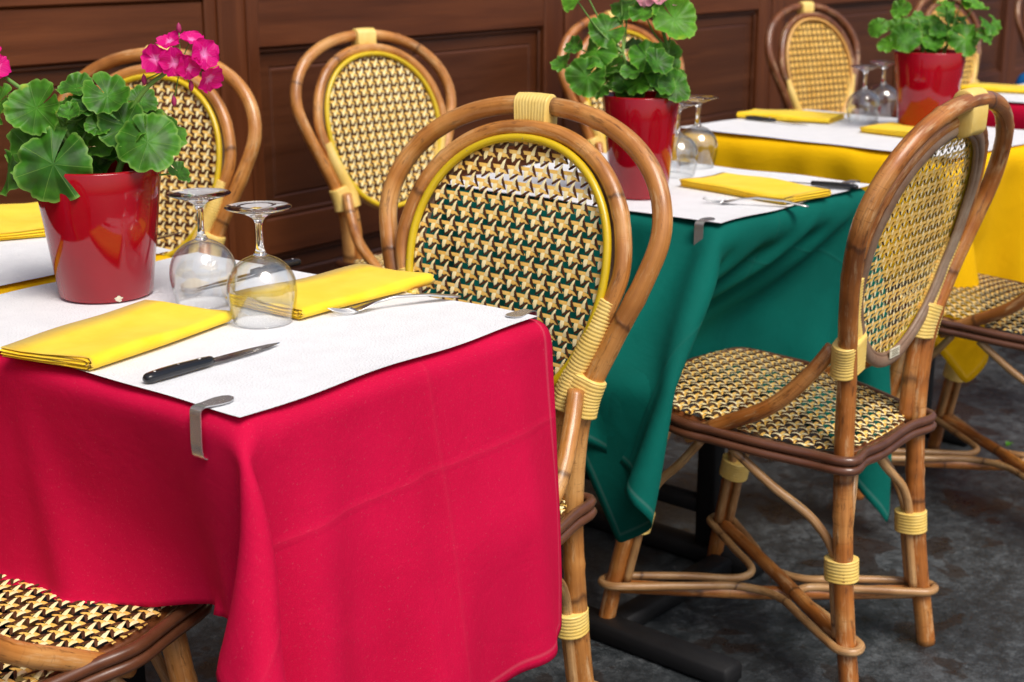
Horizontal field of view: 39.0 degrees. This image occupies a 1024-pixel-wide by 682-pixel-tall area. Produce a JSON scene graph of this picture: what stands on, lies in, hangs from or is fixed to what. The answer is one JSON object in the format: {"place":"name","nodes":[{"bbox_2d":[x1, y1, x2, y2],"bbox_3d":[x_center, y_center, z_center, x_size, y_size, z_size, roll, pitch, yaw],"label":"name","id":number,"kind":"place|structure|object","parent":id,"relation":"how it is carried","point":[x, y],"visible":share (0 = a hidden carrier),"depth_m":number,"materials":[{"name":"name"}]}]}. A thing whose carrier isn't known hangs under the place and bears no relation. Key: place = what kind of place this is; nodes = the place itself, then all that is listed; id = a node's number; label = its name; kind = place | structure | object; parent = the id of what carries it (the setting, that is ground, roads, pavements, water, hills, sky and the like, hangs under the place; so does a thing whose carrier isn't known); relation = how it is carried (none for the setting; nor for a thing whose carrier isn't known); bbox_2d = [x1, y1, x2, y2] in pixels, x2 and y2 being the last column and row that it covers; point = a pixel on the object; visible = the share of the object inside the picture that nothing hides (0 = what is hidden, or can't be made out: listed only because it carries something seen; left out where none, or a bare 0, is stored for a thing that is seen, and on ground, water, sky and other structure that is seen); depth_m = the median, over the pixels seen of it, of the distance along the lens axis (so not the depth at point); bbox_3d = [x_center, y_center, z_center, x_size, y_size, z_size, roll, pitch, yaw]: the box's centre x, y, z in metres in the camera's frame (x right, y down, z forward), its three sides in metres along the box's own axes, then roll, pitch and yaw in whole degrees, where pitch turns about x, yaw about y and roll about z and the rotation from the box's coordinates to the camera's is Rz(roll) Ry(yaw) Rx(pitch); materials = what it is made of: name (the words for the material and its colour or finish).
{"place":"outdoors","nodes":[
{"label":"outdoors","id":0,"kind":"place"},
{"bbox_2d":[0,583,14,680],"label":"bistro table","id":1,"kind":"object","parent":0,"point":[7,669],"depth_m":2.29,"materials":[{"name":"black metal"}]},
{"bbox_2d":[0,254,171,293],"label":"yellow tablecloth","id":2,"kind":"object","parent":1,"relation":"on","point":[6,288],"visible":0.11,"depth_m":2.10,"materials":[{"name":"fabric"}]},
{"bbox_2d":[0,236,171,285],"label":"paper cover","id":3,"kind":"object","parent":2,"relation":"on","point":[23,259],"visible":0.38,"depth_m":2.23,"materials":[{"name":"white paper"}]},
{"bbox_2d":[0,202,44,239],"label":"folded napkin","id":4,"kind":"object","parent":3,"relation":"on","point":[20,220],"visible":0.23,"depth_m":2.45,"materials":[{"name":"yellow fabric"}]},
{"bbox_2d":[157,232,181,239],"bbox_3d":[-0.597,-0.162,2.329,0.017,0.012,0.205,7,17,24],"label":"table knife","id":5,"kind":"object","parent":3,"relation":"on","point":[164,236],"visible":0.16,"depth_m":2.38,"materials":[{"name":"metal"}]},
{"bbox_2d":[9,281,1023,681],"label":"ground","id":6,"kind":"structure","parent":0,"point":[975,537],"depth_m":2.90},
{"bbox_2d":[0,574,212,681],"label":"rattan chair","id":7,"kind":"object","parent":6,"relation":"on","point":[28,653],"visible":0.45,"depth_m":1.67,"materials":[{"name":"wicker"}]},
{"bbox_2d":[102,604,145,681],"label":"bistro table","id":8,"kind":"object","parent":6,"relation":"on","point":[139,676],"visible":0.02,"depth_m":2.08,"materials":[{"name":"black metal"}]},
{"bbox_2d":[0,319,561,681],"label":"red tablecloth","id":9,"kind":"object","parent":8,"relation":"on","point":[398,522],"visible":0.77,"depth_m":1.69,"materials":[{"name":"fabric"}]},
{"bbox_2d":[190,395,233,459],"bbox_3d":[-0.317,0.093,1.539,0.024,0.060,0.052,11,19,36],"label":"table clip","id":10,"kind":"object","parent":9,"relation":"attached to","point":[196,429],"visible":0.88,"depth_m":1.52,"materials":[{"name":"metal"}]},
{"bbox_2d":[0,252,536,416],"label":"paper cover","id":11,"kind":"object","parent":9,"relation":"on","point":[309,355],"visible":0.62,"depth_m":1.81,"materials":[{"name":"white paper"}]},
{"bbox_2d":[38,160,161,303],"bbox_3d":[-0.564,-0.153,1.986,0.172,0.180,0.172,11,19,36],"label":"flower pot","id":12,"kind":"object","parent":11,"relation":"on","point":[101,233],"visible":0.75,"depth_m":1.93,"materials":[{"name":"red ceramic"}]},
{"bbox_2d":[0,22,223,202],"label":"geranium plant","id":13,"kind":"object","parent":12,"relation":"in","point":[138,132],"visible":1,"depth_m":1.91,"materials":[{"name":"green plant"}]},
{"bbox_2d":[0,299,231,369],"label":"folded napkin","id":14,"kind":"object","parent":11,"relation":"on","point":[127,331],"visible":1,"depth_m":1.75,"materials":[{"name":"yellow fabric"}]},
{"bbox_2d":[166,188,236,307],"bbox_3d":[-0.416,-0.125,1.939,0.090,0.150,0.090,11,19,36],"label":"wine glass","id":15,"kind":"object","parent":11,"relation":"on","point":[198,198],"visible":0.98,"depth_m":1.93,"materials":[{"name":"clear glass"}]},
{"bbox_2d":[142,342,279,382],"bbox_3d":[-0.344,0.020,1.674,0.017,0.012,0.205,11,19,36],"label":"table knife","id":16,"kind":"object","parent":11,"relation":"on","point":[169,371],"visible":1,"depth_m":1.64,"materials":[{"name":"metal"}]},
{"bbox_2d":[196,258,300,288],"bbox_3d":[-0.382,-0.099,2.105,0.017,0.012,0.205,11,19,35],"label":"table knife","id":17,"kind":"object","parent":11,"relation":"on","point":[275,266],"visible":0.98,"depth_m":2.12,"materials":[{"name":"metal"}]},
{"bbox_2d":[224,200,297,328],"bbox_3d":[-0.321,-0.098,1.842,0.090,0.150,0.090,11,19,36],"label":"wine glass","id":18,"kind":"object","parent":11,"relation":"on","point":[257,212],"visible":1,"depth_m":1.83,"materials":[{"name":"clear glass"}]},
{"bbox_2d":[226,262,434,318],"bbox_3d":[-0.249,-0.074,1.999,0.152,0.018,0.258,12,20,38],"label":"folded napkin","id":19,"kind":"object","parent":11,"relation":"on","point":[343,287],"visible":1,"depth_m":1.97,"materials":[{"name":"yellow fabric"}]},
{"bbox_2d":[327,293,460,313],"bbox_3d":[-0.156,-0.054,1.937,0.195,0.015,0.024,-9,18,-29],"label":"dinner fork","id":20,"kind":"object","parent":11,"relation":"on","point":[354,309],"visible":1,"depth_m":1.92,"materials":[{"name":"metal"}]},
{"bbox_2d":[505,309,536,319],"bbox_3d":[0.012,-0.010,1.908,0.024,0.060,0.052,11,19,36],"label":"table clip","id":21,"kind":"object","parent":9,"relation":"attached to","point":[519,313],"visible":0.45,"depth_m":1.90,"materials":[{"name":"metal"}]},
{"bbox_2d":[57,45,261,256],"bbox_3d":[-0.839,-0.082,3.008,0.515,1.017,0.570,5,16,17],"label":"rattan chair","id":22,"kind":"object","parent":6,"relation":"on","point":[217,216],"visible":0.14,"depth_m":3.07,"materials":[{"name":"wicker"}]},
{"bbox_2d":[290,28,455,268],"bbox_3d":[-0.210,-0.267,3.675,0.515,1.017,0.570,-13,20,-39],"label":"rattan chair","id":23,"kind":"object","parent":6,"relation":"on","point":[347,194],"visible":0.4,"depth_m":3.71,"materials":[{"name":"wicker"}]},
{"bbox_2d":[0,0,1023,273],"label":"panelled wall","id":24,"kind":"structure","parent":6,"relation":"on","point":[486,48],"depth_m":4.03,"materials":[{"name":"brown wood"}]},
{"bbox_2d":[379,92,672,681],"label":"rattan chair","id":25,"kind":"object","parent":6,"relation":"on","point":[581,372],"visible":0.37,"depth_m":2.12,"materials":[{"name":"wicker"}]},
{"bbox_2d":[557,11,683,152],"bbox_3d":[0.479,-0.517,4.580,0.515,1.017,0.570,-10,19,-33],"label":"rattan chair","id":26,"kind":"object","parent":6,"relation":"on","point":[596,139],"visible":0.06,"depth_m":4.58,"materials":[{"name":"wicker"}]},
{"bbox_2d":[585,381,764,681],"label":"bistro table","id":27,"kind":"object","parent":6,"relation":"on","point":[625,629],"visible":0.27,"depth_m":2.77,"materials":[{"name":"black metal"}]},
{"bbox_2d":[423,184,891,542],"bbox_3d":[0.216,0.048,2.951,0.848,0.715,0.958,13,20,39],"label":"green tablecloth","id":28,"kind":"object","parent":27,"relation":"on","point":[768,281],"visible":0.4,"depth_m":2.67,"materials":[{"name":"fabric"}]},
{"bbox_2d":[450,153,868,222],"bbox_3d":[0.286,-0.320,2.928,0.691,0.003,0.567,13,20,39],"label":"paper cover","id":29,"kind":"object","parent":28,"relation":"on","point":[689,203],"visible":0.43,"depth_m":2.81,"materials":[{"name":"white paper"}]},
{"bbox_2d":[602,91,679,199],"bbox_3d":[0.245,-0.374,2.760,0.148,0.193,0.148,11,19,36],"label":"flower pot","id":30,"kind":"object","parent":29,"relation":"on","point":[649,119],"visible":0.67,"depth_m":2.70,"materials":[{"name":"red ceramic"}]},
{"bbox_2d":[550,0,696,102],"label":"geranium plant","id":31,"kind":"object","parent":30,"relation":"on","point":[652,66],"visible":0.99,"depth_m":2.68,"materials":[{"name":"green plant"}]},
{"bbox_2d":[671,101,698,175],"bbox_3d":[0.343,-0.419,3.002,0.090,0.150,0.090,11,19,36],"label":"wine glass","id":32,"kind":"object","parent":29,"relation":"on","point":[684,104],"visible":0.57,"depth_m":2.99,"materials":[{"name":"clear glass"}]},
{"bbox_2d":[676,95,717,168],"bbox_3d":[0.401,-0.453,3.123,0.090,0.150,0.090,11,19,36],"label":"wine glass","id":33,"kind":"object","parent":29,"relation":"on","point":[700,99],"visible":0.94,"depth_m":3.11,"materials":[{"name":"clear glass"}]},
{"bbox_2d":[679,172,831,203],"bbox_3d":[0.474,-0.302,2.824,0.142,0.018,0.276,-13,20,-38],"label":"folded napkin","id":34,"kind":"object","parent":29,"relation":"on","point":[745,185],"visible":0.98,"depth_m":2.80,"materials":[{"name":"yellow fabric"}]},
{"bbox_2d":[703,197,808,206],"bbox_3d":[0.452,-0.260,2.680,0.195,0.015,0.025,4,16,15],"label":"dinner fork","id":35,"kind":"object","parent":29,"relation":"on","point":[733,200],"visible":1,"depth_m":2.68,"materials":[{"name":"metal"}]},
{"bbox_2d":[789,180,858,189],"bbox_3d":[0.595,-0.318,2.894,0.205,0.012,0.017,10,19,33],"label":"table knife","id":36,"kind":"object","parent":29,"relation":"on","point":[842,185],"visible":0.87,"depth_m":2.86,"materials":[{"name":"metal"}]},
{"bbox_2d":[694,217,714,244],"bbox_3d":[0.339,-0.185,2.540,0.024,0.060,0.052,10,18,31],"label":"table clip","id":37,"kind":"object","parent":28,"relation":"attached to","point":[698,229],"visible":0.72,"depth_m":2.52,"materials":[{"name":"metal"}]},
{"bbox_2d":[843,180,859,183],"bbox_3d":[0.689,-0.296,2.943,0.024,0.060,0.052,13,20,39],"label":"table clip","id":38,"kind":"object","parent":28,"relation":"attached to","point":[852,181],"visible":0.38,"depth_m":2.94,"materials":[{"name":"metal"}]},
{"bbox_2d":[597,87,1014,681],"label":"rattan chair","id":39,"kind":"object","parent":6,"relation":"on","point":[843,360],"visible":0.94,"depth_m":2.41,"materials":[{"name":"wicker"}]},
{"bbox_2d":[764,1,859,113],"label":"rattan chair","id":40,"kind":"object","parent":6,"relation":"on","point":[784,78],"visible":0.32,"depth_m":5.38,"materials":[{"name":"wicker"}]},
{"bbox_2d":[856,273,1023,499],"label":"rattan chair","id":41,"kind":"object","parent":6,"relation":"on","point":[969,327],"visible":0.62,"depth_m":3.21,"materials":[{"name":"wicker"}]},
{"bbox_2d":[905,162,974,446],"bbox_3d":[0.930,-0.175,3.844,0.570,0.743,0.790,-15,21,-43],"label":"bistro table","id":42,"kind":"object","parent":6,"relation":"on","point":[948,436],"visible":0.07,"depth_m":3.69,"materials":[{"name":"black metal"}]},
{"bbox_2d":[672,129,1023,382],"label":"yellow tablecloth","id":43,"kind":"object","parent":42,"relation":"on","point":[996,249],"visible":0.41,"depth_m":3.50,"materials":[{"name":"yellow fabric"}]},
{"bbox_2d":[682,109,1023,157],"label":"paper cover","id":44,"kind":"object","parent":43,"relation":"on","point":[844,131],"visible":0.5,"depth_m":3.73,"materials":[{"name":"white paper"}]},
{"bbox_2d":[746,115,806,124],"bbox_3d":[0.715,-0.596,3.898,0.017,0.012,0.205,-14,21,-42],"label":"table knife","id":45,"kind":"object","parent":44,"relation":"on","point":[758,118],"visible":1,"depth_m":3.92,"materials":[{"name":"metal"}]},
{"bbox_2d":[737,109,844,122],"bbox_3d":[0.770,-0.625,3.988,0.266,0.017,0.153,8,18,28],"label":"folded napkin","id":46,"kind":"object","parent":44,"relation":"on","point":[806,116],"visible":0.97,"depth_m":3.95,"materials":[{"name":"yellow fabric"}]},
{"bbox_2d":[846,65,881,123],"bbox_3d":[0.949,-0.665,3.890,0.090,0.150,0.090,11,19,36],"label":"wine glass","id":47,"kind":"object","parent":44,"relation":"on","point":[865,69],"visible":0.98,"depth_m":3.88,"materials":[{"name":"clear glass"}]},
{"bbox_2d":[866,60,896,116],"bbox_3d":[1.036,-0.704,4.032,0.090,0.150,0.090,11,19,36],"label":"wine glass","id":48,"kind":"object","parent":44,"relation":"on","point":[884,64],"visible":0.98,"depth_m":4.02,"materials":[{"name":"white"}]},
{"bbox_2d":[860,122,955,139],"bbox_3d":[1.022,-0.531,3.650,0.147,0.017,0.246,-12,20,-37],"label":"folded napkin","id":49,"kind":"object","parent":44,"relation":"on","point":[895,129],"visible":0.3,"depth_m":3.67,"materials":[{"name":"yellow fabric"}]},
{"bbox_2d":[894,48,965,125],"bbox_3d":[1.076,-0.650,3.741,0.182,0.201,0.182,11,19,36],"label":"flower pot","id":50,"kind":"object","parent":44,"relation":"on","point":[926,83],"visible":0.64,"depth_m":3.67,"materials":[{"name":"red ceramic"}]},
{"bbox_2d":[868,0,1001,56],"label":"geranium plant","id":51,"kind":"object","parent":50,"relation":"on","point":[911,33],"visible":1,"depth_m":3.67,"materials":[{"name":"green plant"}]},
{"bbox_2d":[912,0,981,90],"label":"rattan chair","id":52,"kind":"object","parent":6,"relation":"on","point":[973,70],"visible":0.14,"depth_m":6.45,"materials":[{"name":"wicker"}]},
{"bbox_2d":[983,291,1023,325],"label":"bistro table","id":53,"kind":"object","parent":6,"relation":"on","point":[1012,319],"visible":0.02,"depth_m":4.82,"materials":[{"name":"black metal"}]},
{"bbox_2d":[986,102,1023,129],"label":"crimson tablecloth","id":54,"kind":"object","parent":53,"relation":"on","point":[1017,108],"visible":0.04,"depth_m":4.40,"materials":[{"name":"fabric"}]},
{"bbox_2d":[996,84,1023,102],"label":"paper cover","id":55,"kind":"object","parent":54,"relation":"on","point":[1013,97],"visible":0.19,"depth_m":4.57,"materials":[{"name":"white paper"}]},
{"bbox_2d":[961,83,1023,92],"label":"folded napkin","id":56,"kind":"object","parent":55,"relation":"on","point":[1006,88],"visible":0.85,"depth_m":4.70,"materials":[{"name":"yellow fabric"}]},
{"bbox_2d":[1014,0,1023,49],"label":"rattan chair","id":57,"kind":"object","parent":6,"relation":"on","point":[1018,23],"visible":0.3,"depth_m":7.37,"materials":[{"name":"wicker"}]},
{"bbox_3d":[2.307,-0.663,5.606,0.590,0.743,0.420,-15,21,-43],"label":"bistro table","id":58,"kind":"object","parent":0,"visible":0},
{"bbox_2d":[1015,73,1023,84],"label":"blue tablecloth","id":59,"kind":"object","parent":58,"relation":"on","point":[1020,79],"visible":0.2,"depth_m":5.46,"materials":[{"name":"fabric"}]}
]}

